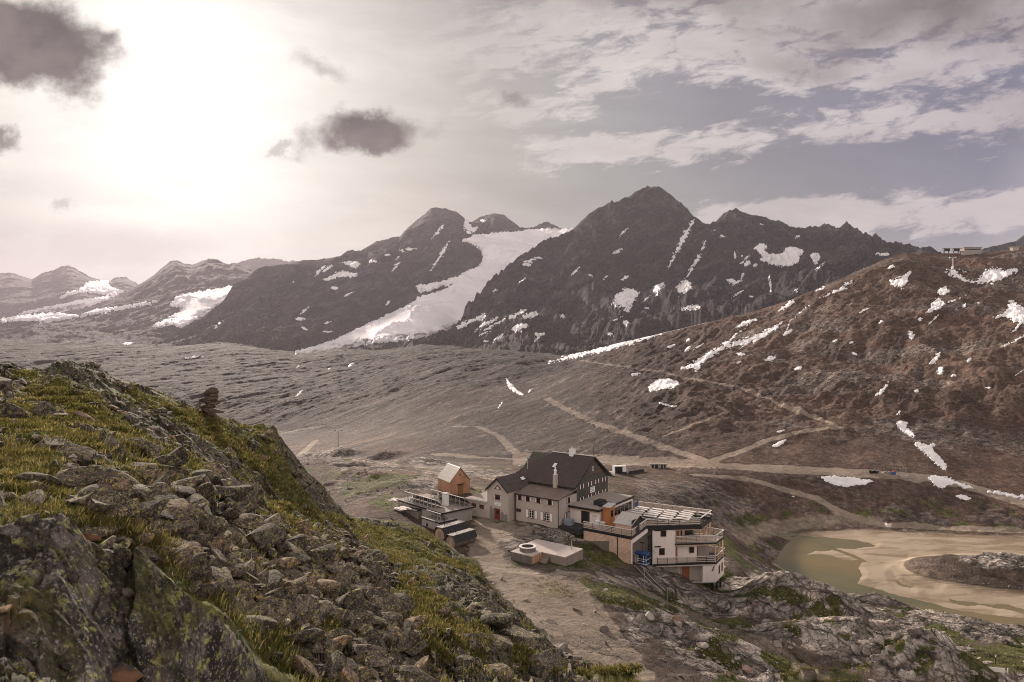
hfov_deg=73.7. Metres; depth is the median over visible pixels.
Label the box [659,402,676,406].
snow patch
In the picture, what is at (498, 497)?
window
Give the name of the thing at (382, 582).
boulder
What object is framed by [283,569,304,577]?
boulder
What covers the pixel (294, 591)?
boulder
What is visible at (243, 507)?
boulder
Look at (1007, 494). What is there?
snow patch
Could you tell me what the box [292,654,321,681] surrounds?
boulder
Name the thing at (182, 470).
boulder
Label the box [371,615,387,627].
boulder
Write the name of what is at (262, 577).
boulder
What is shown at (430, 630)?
boulder
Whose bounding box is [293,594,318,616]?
boulder
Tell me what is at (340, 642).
boulder
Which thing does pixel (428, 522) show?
concrete store
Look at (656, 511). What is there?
picnic table
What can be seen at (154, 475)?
boulder
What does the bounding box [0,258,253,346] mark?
hills
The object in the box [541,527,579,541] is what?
rubble bank
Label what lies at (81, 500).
boulder
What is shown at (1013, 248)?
crest hut
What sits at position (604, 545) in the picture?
sliding door
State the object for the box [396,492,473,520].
service building
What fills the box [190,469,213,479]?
boulder
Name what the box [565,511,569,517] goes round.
window
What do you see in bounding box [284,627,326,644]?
boulder
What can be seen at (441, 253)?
snow patch
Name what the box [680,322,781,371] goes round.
snow patch
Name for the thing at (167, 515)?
boulder
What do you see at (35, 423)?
grass
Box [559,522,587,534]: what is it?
paved forecourt
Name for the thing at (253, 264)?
hills
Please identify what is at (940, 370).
snow patch
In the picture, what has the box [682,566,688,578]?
door
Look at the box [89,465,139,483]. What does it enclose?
boulder
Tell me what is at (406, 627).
boulder
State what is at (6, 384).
boulder
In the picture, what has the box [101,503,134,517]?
boulder
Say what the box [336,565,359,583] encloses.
boulder
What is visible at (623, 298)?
snow patch
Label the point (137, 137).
sky
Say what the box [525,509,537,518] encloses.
window
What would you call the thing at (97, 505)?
boulder
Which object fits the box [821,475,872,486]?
snow patch
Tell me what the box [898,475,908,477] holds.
concrete basin
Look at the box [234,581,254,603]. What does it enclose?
boulder
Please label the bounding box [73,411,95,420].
boulder
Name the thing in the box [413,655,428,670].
boulder
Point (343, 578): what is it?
boulder
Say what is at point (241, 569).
boulder
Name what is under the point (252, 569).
boulder
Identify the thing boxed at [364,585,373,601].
boulder
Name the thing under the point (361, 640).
boulder
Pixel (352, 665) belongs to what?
boulder
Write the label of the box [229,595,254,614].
boulder
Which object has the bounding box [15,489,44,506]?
boulder
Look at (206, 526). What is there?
boulder
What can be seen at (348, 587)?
boulder
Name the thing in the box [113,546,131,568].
boulder
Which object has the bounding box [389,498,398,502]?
plank stack
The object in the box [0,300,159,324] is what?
glacier
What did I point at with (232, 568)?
boulder
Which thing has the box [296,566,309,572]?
boulder
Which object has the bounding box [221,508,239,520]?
boulder
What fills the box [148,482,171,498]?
boulder
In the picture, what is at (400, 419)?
ground
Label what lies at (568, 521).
water tank
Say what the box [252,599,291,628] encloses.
boulder
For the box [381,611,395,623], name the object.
boulder
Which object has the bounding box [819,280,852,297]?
snow patch
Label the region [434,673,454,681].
boulder
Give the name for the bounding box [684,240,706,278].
snow patch
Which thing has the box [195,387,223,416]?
cairn
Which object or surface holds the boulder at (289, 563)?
on the scree
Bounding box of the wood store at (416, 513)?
[406,507,421,518]
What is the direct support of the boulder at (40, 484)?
on the scree
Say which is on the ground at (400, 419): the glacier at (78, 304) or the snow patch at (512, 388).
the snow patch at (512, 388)
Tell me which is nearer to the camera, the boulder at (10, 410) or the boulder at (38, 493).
the boulder at (38, 493)
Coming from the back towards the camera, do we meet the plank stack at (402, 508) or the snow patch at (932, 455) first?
the snow patch at (932, 455)
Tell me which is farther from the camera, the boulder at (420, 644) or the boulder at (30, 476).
the boulder at (420, 644)
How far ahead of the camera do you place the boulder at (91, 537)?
7.14 m
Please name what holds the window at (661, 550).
in the terrace building at (680, 547)
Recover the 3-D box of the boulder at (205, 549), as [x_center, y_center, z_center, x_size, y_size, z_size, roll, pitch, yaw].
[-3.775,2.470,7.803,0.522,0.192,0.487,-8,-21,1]
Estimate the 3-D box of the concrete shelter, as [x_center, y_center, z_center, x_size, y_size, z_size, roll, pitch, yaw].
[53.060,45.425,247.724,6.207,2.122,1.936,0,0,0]
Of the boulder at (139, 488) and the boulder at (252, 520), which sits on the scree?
the boulder at (252, 520)
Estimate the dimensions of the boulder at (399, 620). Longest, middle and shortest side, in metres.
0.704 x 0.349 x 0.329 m
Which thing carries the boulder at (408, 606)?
on the scree
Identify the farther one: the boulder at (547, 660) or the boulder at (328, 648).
the boulder at (547, 660)
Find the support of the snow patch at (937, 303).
on the ground at (400, 419)
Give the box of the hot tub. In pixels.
[519,543,535,552]
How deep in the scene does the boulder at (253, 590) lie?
8.99 m
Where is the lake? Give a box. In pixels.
[775,533,1023,625]
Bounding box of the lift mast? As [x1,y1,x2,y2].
[648,535,651,565]
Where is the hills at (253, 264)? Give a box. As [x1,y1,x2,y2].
[236,257,297,270]
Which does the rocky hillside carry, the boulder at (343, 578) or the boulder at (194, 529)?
the boulder at (194, 529)
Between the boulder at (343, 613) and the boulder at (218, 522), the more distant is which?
the boulder at (343, 613)
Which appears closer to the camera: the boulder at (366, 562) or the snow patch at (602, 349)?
the boulder at (366, 562)
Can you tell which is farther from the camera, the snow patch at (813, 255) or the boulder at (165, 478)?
the snow patch at (813, 255)
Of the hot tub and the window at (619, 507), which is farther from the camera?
the window at (619, 507)
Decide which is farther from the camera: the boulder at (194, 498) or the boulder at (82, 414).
the boulder at (82, 414)
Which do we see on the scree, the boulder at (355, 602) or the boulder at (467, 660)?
the boulder at (355, 602)
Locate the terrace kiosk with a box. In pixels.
[613,511,640,534]
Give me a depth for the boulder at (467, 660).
12.26 m
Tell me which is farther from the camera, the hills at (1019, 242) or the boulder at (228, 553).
the hills at (1019, 242)
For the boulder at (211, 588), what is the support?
on the rocky hillside
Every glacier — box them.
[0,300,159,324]
[19,291,122,314]
[60,280,122,298]
[153,285,231,327]
[295,227,572,352]
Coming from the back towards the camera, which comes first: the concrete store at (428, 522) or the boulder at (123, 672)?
the concrete store at (428, 522)
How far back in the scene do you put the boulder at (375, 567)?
14.07 m
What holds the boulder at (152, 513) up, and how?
on the scree
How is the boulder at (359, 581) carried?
on the scree
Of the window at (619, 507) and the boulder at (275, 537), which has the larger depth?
the window at (619, 507)
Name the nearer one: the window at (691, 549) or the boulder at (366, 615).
the boulder at (366, 615)
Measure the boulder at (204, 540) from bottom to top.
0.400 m
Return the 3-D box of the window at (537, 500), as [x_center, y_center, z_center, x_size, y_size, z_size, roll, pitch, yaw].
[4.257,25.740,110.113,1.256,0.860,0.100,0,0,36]
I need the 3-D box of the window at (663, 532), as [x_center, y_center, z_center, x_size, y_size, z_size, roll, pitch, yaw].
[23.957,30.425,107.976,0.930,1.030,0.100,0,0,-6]
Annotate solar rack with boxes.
[404,491,443,508]
[427,510,447,520]
[430,489,471,506]
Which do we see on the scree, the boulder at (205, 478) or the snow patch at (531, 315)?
the boulder at (205, 478)
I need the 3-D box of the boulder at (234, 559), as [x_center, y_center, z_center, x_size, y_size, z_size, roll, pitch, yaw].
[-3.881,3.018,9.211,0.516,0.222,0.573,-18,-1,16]
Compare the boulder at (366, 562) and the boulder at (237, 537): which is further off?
the boulder at (366, 562)
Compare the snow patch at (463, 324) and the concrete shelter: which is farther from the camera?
the snow patch at (463, 324)
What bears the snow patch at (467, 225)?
on the mountain at (263, 307)
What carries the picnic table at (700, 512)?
on the terrace building at (680, 547)
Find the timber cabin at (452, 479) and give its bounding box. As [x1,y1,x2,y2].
[437,463,469,493]
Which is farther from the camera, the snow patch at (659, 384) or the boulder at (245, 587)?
the snow patch at (659, 384)
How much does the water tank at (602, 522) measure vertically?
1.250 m
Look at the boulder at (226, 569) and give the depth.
8.14 m
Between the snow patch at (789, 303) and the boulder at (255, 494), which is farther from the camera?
the snow patch at (789, 303)
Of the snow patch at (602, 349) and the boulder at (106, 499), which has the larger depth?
the snow patch at (602, 349)
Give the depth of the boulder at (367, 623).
11.43 m
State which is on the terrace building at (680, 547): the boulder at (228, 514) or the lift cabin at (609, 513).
the lift cabin at (609, 513)
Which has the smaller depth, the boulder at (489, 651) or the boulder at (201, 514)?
the boulder at (201, 514)
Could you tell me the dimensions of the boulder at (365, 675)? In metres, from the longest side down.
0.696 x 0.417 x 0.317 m
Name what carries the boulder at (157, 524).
on the scree
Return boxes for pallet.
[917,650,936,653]
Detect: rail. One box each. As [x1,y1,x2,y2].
[634,565,660,590]
[640,565,665,590]
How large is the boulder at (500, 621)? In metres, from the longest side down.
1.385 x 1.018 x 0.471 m
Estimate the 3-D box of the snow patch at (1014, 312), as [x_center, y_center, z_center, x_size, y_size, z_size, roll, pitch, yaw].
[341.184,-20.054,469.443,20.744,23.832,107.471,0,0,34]
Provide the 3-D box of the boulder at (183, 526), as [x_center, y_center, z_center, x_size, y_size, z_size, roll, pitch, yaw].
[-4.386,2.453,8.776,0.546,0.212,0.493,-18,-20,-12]
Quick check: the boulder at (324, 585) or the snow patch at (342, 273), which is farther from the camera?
the snow patch at (342, 273)
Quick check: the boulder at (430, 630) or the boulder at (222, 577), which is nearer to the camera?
the boulder at (222, 577)
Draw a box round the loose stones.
[305,461,1023,681]
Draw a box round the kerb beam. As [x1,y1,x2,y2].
[621,469,643,474]
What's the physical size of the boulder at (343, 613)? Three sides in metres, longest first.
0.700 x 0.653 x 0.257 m
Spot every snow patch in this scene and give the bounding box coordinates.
[322,270,357,280]
[341,261,359,268]
[430,241,449,270]
[431,225,443,238]
[456,313,485,328]
[463,219,477,233]
[474,316,497,331]
[483,314,511,332]
[506,378,523,395]
[509,309,526,320]
[511,323,528,332]
[523,310,537,318]
[548,322,707,363]
[611,287,639,312]
[648,378,678,391]
[653,282,664,295]
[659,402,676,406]
[668,220,694,267]
[675,280,691,293]
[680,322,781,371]
[681,304,700,310]
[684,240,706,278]
[736,318,756,327]
[754,243,803,267]
[765,356,774,361]
[768,275,771,291]
[772,439,785,446]
[779,299,794,310]
[783,329,792,335]
[810,252,819,263]
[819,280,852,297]
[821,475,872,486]
[875,252,888,255]
[875,381,888,395]
[889,271,911,289]
[896,421,915,437]
[907,330,913,338]
[914,442,946,470]
[925,295,965,312]
[928,475,972,488]
[929,352,940,363]
[936,367,943,374]
[937,286,949,294]
[945,266,1017,284]
[956,494,970,499]
[987,490,1023,499]
[993,300,1023,323]
[1004,336,1023,345]
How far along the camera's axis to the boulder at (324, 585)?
11.45 m
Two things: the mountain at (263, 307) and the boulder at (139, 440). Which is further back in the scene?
the mountain at (263, 307)
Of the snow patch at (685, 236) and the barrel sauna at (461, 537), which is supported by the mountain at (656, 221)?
the snow patch at (685, 236)
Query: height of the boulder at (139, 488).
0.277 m
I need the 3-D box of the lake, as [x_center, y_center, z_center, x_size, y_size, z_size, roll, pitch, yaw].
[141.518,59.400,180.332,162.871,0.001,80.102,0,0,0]
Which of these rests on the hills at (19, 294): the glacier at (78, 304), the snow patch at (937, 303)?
the glacier at (78, 304)
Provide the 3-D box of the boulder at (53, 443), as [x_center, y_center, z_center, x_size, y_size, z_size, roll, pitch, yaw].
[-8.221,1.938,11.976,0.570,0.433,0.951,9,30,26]
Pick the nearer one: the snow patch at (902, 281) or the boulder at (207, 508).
the boulder at (207, 508)
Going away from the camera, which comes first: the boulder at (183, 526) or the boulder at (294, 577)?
the boulder at (183, 526)
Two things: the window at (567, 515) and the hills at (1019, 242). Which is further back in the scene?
the hills at (1019, 242)
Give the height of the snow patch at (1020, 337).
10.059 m
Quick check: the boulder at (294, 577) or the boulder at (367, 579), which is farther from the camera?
the boulder at (367, 579)
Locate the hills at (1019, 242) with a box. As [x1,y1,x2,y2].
[914,235,1023,252]
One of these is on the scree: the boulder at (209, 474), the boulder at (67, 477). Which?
the boulder at (67, 477)
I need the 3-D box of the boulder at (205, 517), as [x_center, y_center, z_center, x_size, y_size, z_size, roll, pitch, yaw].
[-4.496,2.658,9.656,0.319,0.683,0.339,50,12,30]
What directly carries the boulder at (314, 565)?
on the scree
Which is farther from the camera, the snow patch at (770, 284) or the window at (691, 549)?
the snow patch at (770, 284)
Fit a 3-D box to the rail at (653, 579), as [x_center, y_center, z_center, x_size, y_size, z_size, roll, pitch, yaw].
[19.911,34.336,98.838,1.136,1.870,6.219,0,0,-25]
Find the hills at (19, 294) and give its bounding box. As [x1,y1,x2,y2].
[0,265,137,317]
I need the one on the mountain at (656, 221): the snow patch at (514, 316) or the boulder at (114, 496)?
the snow patch at (514, 316)
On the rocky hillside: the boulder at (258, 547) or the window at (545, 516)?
the boulder at (258, 547)
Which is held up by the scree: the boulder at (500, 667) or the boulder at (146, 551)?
the boulder at (500, 667)
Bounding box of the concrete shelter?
[649,463,666,467]
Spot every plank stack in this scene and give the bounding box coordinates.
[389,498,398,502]
[393,506,411,510]
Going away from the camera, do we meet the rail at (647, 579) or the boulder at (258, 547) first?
the boulder at (258, 547)
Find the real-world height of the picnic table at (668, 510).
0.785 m
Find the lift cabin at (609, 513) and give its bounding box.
[602,502,615,526]
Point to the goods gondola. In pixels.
(644, 558)
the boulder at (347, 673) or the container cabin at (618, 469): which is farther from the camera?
the container cabin at (618, 469)
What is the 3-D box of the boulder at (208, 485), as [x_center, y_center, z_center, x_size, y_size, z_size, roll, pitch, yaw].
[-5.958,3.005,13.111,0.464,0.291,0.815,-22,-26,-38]
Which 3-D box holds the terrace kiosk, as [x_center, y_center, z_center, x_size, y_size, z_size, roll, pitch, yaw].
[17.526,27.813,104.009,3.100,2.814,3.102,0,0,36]
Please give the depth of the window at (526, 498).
111.40 m
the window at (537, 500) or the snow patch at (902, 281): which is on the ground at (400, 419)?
the snow patch at (902, 281)
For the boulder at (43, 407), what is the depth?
15.77 m
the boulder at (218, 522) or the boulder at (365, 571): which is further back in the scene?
the boulder at (365, 571)
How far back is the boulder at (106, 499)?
7.83 m
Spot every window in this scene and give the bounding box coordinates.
[494,494,500,499]
[517,495,522,499]
[524,496,530,501]
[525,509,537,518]
[535,498,541,503]
[540,511,552,521]
[546,499,552,505]
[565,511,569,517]
[617,505,620,514]
[628,501,631,509]
[659,548,664,554]
[661,530,665,536]
[689,547,693,552]
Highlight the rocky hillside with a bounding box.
[0,358,634,681]
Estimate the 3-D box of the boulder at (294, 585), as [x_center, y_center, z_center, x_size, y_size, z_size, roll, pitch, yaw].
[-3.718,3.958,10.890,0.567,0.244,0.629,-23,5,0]
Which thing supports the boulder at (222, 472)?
on the scree
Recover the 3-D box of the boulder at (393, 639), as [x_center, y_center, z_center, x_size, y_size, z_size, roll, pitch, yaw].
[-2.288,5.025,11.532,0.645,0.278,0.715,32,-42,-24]
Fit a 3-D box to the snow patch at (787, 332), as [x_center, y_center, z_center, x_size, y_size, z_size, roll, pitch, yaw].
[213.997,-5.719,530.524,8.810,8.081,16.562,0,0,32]
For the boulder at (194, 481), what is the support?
on the scree
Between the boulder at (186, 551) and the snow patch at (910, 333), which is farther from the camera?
the snow patch at (910, 333)
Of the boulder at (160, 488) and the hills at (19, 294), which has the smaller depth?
the boulder at (160, 488)
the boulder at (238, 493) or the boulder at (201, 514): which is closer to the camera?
the boulder at (201, 514)
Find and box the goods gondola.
[635,542,649,565]
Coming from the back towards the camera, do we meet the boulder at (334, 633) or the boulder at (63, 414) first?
the boulder at (63, 414)
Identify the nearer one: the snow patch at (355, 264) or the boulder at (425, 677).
the boulder at (425, 677)
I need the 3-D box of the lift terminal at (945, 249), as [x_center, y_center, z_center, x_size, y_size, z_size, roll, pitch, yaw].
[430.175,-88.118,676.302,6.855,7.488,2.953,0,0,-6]
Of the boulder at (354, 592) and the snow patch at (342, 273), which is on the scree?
the boulder at (354, 592)
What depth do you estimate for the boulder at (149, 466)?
12.68 m
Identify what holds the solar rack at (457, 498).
on the service building at (454, 511)
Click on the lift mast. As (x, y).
(649, 546)
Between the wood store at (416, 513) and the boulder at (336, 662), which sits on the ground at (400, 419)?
the wood store at (416, 513)
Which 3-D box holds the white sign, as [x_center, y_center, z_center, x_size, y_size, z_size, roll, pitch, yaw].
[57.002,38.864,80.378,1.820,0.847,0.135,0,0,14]
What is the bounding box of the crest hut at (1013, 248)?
[1009,247,1018,250]
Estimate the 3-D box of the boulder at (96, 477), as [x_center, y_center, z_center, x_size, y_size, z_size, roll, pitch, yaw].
[-5.611,1.852,9.165,0.307,0.289,0.618,-31,-26,34]
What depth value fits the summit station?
671.88 m
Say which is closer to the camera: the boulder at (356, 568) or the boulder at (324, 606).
the boulder at (324, 606)
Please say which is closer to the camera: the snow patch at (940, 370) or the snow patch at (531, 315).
the snow patch at (940, 370)
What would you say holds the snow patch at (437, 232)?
on the mountain at (263, 307)
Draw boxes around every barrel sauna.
[433,517,467,538]
[445,524,476,547]
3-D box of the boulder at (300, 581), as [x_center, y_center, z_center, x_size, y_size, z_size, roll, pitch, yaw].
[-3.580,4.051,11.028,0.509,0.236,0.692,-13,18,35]
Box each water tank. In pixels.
[563,518,573,525]
[599,521,605,529]
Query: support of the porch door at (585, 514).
in the mountain hut at (553, 489)
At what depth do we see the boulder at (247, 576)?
9.10 m
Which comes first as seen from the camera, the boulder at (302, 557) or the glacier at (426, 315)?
the boulder at (302, 557)
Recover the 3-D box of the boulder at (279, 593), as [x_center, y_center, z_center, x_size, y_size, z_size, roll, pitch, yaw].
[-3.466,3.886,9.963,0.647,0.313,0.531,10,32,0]
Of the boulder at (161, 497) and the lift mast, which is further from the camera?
the lift mast
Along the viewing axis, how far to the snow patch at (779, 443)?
279.16 m
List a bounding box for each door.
[458,484,462,493]
[495,508,499,519]
[582,511,588,522]
[590,541,608,550]
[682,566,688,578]
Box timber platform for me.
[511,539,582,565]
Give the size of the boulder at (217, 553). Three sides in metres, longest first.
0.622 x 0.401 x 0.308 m
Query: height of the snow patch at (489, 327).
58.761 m
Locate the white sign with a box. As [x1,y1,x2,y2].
[989,667,1004,672]
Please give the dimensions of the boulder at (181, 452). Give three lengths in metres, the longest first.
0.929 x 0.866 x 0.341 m
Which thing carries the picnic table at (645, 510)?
on the terrace building at (680, 547)
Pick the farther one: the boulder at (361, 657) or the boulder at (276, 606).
the boulder at (361, 657)
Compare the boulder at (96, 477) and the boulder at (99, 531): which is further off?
the boulder at (96, 477)
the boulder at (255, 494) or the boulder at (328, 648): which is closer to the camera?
the boulder at (328, 648)
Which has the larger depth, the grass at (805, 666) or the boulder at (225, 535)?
the grass at (805, 666)
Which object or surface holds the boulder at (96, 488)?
on the scree
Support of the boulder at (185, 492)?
on the scree
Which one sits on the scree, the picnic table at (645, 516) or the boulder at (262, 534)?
the boulder at (262, 534)
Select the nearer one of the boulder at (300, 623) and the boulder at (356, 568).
the boulder at (300, 623)
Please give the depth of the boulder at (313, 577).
11.50 m
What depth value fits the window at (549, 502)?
108.87 m
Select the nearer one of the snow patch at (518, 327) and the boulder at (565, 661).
the boulder at (565, 661)
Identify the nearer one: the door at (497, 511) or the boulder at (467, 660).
the boulder at (467, 660)
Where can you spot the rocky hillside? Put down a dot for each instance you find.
(107, 631)
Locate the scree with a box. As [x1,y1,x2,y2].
[0,361,636,681]
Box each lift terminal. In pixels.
[942,248,950,253]
[951,248,959,253]
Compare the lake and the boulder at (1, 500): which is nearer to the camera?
the boulder at (1, 500)
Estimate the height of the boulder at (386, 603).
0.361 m
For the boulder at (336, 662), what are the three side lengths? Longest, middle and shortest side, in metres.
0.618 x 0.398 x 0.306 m
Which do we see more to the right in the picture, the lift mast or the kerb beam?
the lift mast
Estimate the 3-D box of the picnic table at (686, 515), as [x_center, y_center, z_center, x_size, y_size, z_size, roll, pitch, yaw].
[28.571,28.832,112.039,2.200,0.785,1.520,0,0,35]
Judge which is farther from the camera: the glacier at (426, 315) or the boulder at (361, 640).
the glacier at (426, 315)
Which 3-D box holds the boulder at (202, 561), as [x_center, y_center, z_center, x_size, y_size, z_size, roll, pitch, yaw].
[-3.607,2.589,7.537,0.618,0.306,0.398,-35,34,15]
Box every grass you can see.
[0,368,645,681]
[356,490,1023,681]
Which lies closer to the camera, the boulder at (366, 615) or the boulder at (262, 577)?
the boulder at (262, 577)
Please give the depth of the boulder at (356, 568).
13.80 m
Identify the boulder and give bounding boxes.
[0,377,12,394]
[0,403,30,418]
[0,490,3,510]
[13,472,62,486]
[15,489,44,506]
[25,480,56,491]
[31,401,55,415]
[36,435,71,452]
[45,413,67,417]
[54,443,98,456]
[55,469,78,488]
[58,466,105,475]
[64,492,94,505]
[66,495,75,505]
[69,469,120,487]
[71,486,86,494]
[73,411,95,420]
[78,484,132,496]
[81,526,117,536]
[82,532,101,541]
[85,490,122,506]
[85,498,124,519]
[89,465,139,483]
[90,498,116,513]
[96,477,133,490]
[100,435,125,461]
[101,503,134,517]
[112,662,142,681]
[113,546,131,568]
[120,495,141,517]
[127,437,154,456]
[129,462,157,470]
[129,492,151,501]
[131,485,149,495]
[134,545,158,558]
[141,499,168,525]
[143,468,176,485]
[144,519,161,537]
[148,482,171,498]
[150,455,182,466]
[151,470,171,486]
[152,495,178,500]
[156,544,176,559]
[159,510,178,519]
[160,465,191,474]
[164,507,189,522]
[164,521,195,536]
[166,517,198,530]
[167,498,190,507]
[168,446,189,465]
[170,485,195,498]
[171,475,202,487]
[173,541,203,568]
[176,525,198,536]
[176,547,209,551]
[178,534,213,547]
[180,506,203,517]
[181,552,211,580]
[183,503,199,525]
[185,493,209,507]
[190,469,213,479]
[194,485,216,496]
[195,584,216,598]
[196,482,214,497]
[197,474,209,485]
[198,503,211,513]
[198,518,217,535]
[201,512,211,522]
[202,460,229,478]
[205,514,224,528]
[205,566,235,598]
[208,545,226,566]
[211,538,227,549]
[211,557,221,568]
[214,531,231,550]
[215,485,252,501]
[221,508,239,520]
[222,550,239,562]
[222,567,232,578]
[225,528,249,548]
[225,555,244,563]
[225,564,236,577]
[226,563,248,577]
[229,480,263,504]
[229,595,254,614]
[231,532,242,544]
[232,502,256,514]
[233,513,265,533]
[233,579,256,601]
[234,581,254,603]
[234,593,249,601]
[237,572,258,583]
[244,615,277,634]
[246,523,275,545]
[246,559,256,575]
[249,541,266,550]
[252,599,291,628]
[255,568,268,592]
[264,588,293,606]
[265,514,285,536]
[265,570,283,592]
[266,526,286,546]
[270,557,299,569]
[277,551,310,565]
[278,580,296,587]
[279,541,306,553]
[282,579,297,594]
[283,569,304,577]
[283,581,293,588]
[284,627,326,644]
[286,534,306,548]
[286,572,310,580]
[290,607,299,616]
[290,616,303,629]
[290,645,313,659]
[292,576,307,592]
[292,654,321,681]
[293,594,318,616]
[294,519,310,535]
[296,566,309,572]
[297,533,327,544]
[300,616,307,623]
[302,543,336,565]
[304,562,325,578]
[304,572,318,585]
[306,539,326,549]
[313,600,332,613]
[316,579,340,592]
[321,638,343,659]
[324,604,353,625]
[324,650,347,681]
[325,628,355,648]
[331,569,353,595]
[333,635,348,649]
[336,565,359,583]
[338,588,360,606]
[340,666,358,681]
[342,583,366,594]
[343,594,382,617]
[346,658,359,677]
[348,610,373,631]
[349,565,379,577]
[350,652,367,663]
[352,638,368,643]
[353,577,375,587]
[353,644,389,667]
[354,611,373,622]
[357,669,372,681]
[359,565,377,585]
[360,558,373,566]
[361,577,370,581]
[362,628,387,652]
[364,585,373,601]
[366,561,383,586]
[369,678,381,681]
[370,595,395,610]
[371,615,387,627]
[371,667,378,679]
[374,586,402,612]
[374,629,402,647]
[377,578,387,588]
[379,609,402,618]
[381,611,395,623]
[393,593,414,617]
[394,626,402,642]
[396,616,402,626]
[396,619,414,652]
[397,665,438,681]
[398,669,420,677]
[402,635,428,657]
[404,615,425,628]
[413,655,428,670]
[420,627,436,636]
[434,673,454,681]
[454,654,475,668]
[479,643,493,660]
[480,613,512,629]
[485,663,512,680]
[487,633,513,650]
[508,628,545,651]
[526,675,543,681]
[528,649,563,681]
[562,658,570,667]
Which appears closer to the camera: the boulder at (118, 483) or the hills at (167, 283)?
the boulder at (118, 483)
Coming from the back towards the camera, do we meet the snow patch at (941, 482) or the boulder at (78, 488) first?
the snow patch at (941, 482)
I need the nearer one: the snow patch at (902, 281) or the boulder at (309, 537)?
the boulder at (309, 537)
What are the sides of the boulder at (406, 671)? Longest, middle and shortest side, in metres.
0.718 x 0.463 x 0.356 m
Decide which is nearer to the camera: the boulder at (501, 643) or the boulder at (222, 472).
the boulder at (501, 643)
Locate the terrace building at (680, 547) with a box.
[583,501,724,590]
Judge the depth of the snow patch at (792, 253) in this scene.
2037.38 m
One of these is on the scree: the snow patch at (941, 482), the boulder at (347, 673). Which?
the boulder at (347, 673)
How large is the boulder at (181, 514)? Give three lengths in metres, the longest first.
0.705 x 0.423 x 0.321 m
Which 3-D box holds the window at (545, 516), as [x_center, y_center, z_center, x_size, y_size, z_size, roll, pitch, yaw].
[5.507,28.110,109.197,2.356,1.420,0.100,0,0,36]
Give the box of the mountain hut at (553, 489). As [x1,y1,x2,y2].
[464,445,633,527]
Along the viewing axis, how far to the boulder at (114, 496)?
7.92 m
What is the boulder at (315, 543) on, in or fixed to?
on the rocky hillside
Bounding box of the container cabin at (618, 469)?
[612,465,627,473]
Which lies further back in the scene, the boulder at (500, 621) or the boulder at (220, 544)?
the boulder at (500, 621)
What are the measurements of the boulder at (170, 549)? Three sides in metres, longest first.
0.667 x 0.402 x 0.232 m
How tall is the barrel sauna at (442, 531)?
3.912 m
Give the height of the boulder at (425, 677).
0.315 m
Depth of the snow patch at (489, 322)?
1831.55 m
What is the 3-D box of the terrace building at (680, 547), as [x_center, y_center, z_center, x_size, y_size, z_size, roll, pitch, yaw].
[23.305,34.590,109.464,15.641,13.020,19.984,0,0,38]
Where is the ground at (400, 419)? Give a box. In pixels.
[0,247,1023,681]
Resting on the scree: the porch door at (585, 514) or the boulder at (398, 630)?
the boulder at (398, 630)
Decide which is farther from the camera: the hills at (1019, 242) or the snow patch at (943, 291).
the hills at (1019, 242)
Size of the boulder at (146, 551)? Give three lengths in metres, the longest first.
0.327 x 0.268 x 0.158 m
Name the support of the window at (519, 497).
in the mountain hut at (553, 489)
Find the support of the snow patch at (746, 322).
on the ground at (400, 419)
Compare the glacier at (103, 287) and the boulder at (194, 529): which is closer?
the boulder at (194, 529)
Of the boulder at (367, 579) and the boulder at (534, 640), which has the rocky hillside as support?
the boulder at (534, 640)
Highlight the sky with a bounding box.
[0,0,1023,284]
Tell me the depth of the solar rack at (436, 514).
108.77 m
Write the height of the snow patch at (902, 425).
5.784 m
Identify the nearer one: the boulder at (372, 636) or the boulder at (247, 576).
the boulder at (247, 576)
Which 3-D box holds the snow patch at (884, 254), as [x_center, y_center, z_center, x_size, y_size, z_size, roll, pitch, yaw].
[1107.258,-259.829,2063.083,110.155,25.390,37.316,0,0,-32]
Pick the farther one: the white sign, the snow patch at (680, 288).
the snow patch at (680, 288)
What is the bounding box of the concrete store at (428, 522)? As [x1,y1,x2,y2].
[421,516,456,529]
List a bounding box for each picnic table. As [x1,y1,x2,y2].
[634,507,648,512]
[642,514,656,519]
[648,509,663,513]
[664,509,679,515]
[679,513,693,519]
[697,511,711,517]
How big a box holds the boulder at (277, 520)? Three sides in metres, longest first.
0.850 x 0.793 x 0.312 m
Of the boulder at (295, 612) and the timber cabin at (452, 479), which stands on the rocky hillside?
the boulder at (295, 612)
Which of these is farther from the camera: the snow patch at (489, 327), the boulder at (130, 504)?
the snow patch at (489, 327)
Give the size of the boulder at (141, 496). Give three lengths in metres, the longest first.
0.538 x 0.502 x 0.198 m
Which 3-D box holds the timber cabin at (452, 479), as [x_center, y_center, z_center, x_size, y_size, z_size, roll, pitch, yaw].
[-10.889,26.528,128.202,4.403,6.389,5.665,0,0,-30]
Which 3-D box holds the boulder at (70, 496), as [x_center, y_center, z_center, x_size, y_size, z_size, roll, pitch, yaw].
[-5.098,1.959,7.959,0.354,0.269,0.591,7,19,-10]
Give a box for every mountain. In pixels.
[149,207,568,351]
[406,185,940,354]
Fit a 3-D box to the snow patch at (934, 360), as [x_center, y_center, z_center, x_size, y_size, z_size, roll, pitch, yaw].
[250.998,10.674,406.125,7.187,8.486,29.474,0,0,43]
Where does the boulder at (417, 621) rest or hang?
on the scree
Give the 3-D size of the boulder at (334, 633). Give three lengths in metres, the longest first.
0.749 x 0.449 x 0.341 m
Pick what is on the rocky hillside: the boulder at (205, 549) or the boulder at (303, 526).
the boulder at (303, 526)
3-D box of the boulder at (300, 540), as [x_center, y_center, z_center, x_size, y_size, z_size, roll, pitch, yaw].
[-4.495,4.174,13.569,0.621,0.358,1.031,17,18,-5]
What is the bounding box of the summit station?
[959,247,982,254]

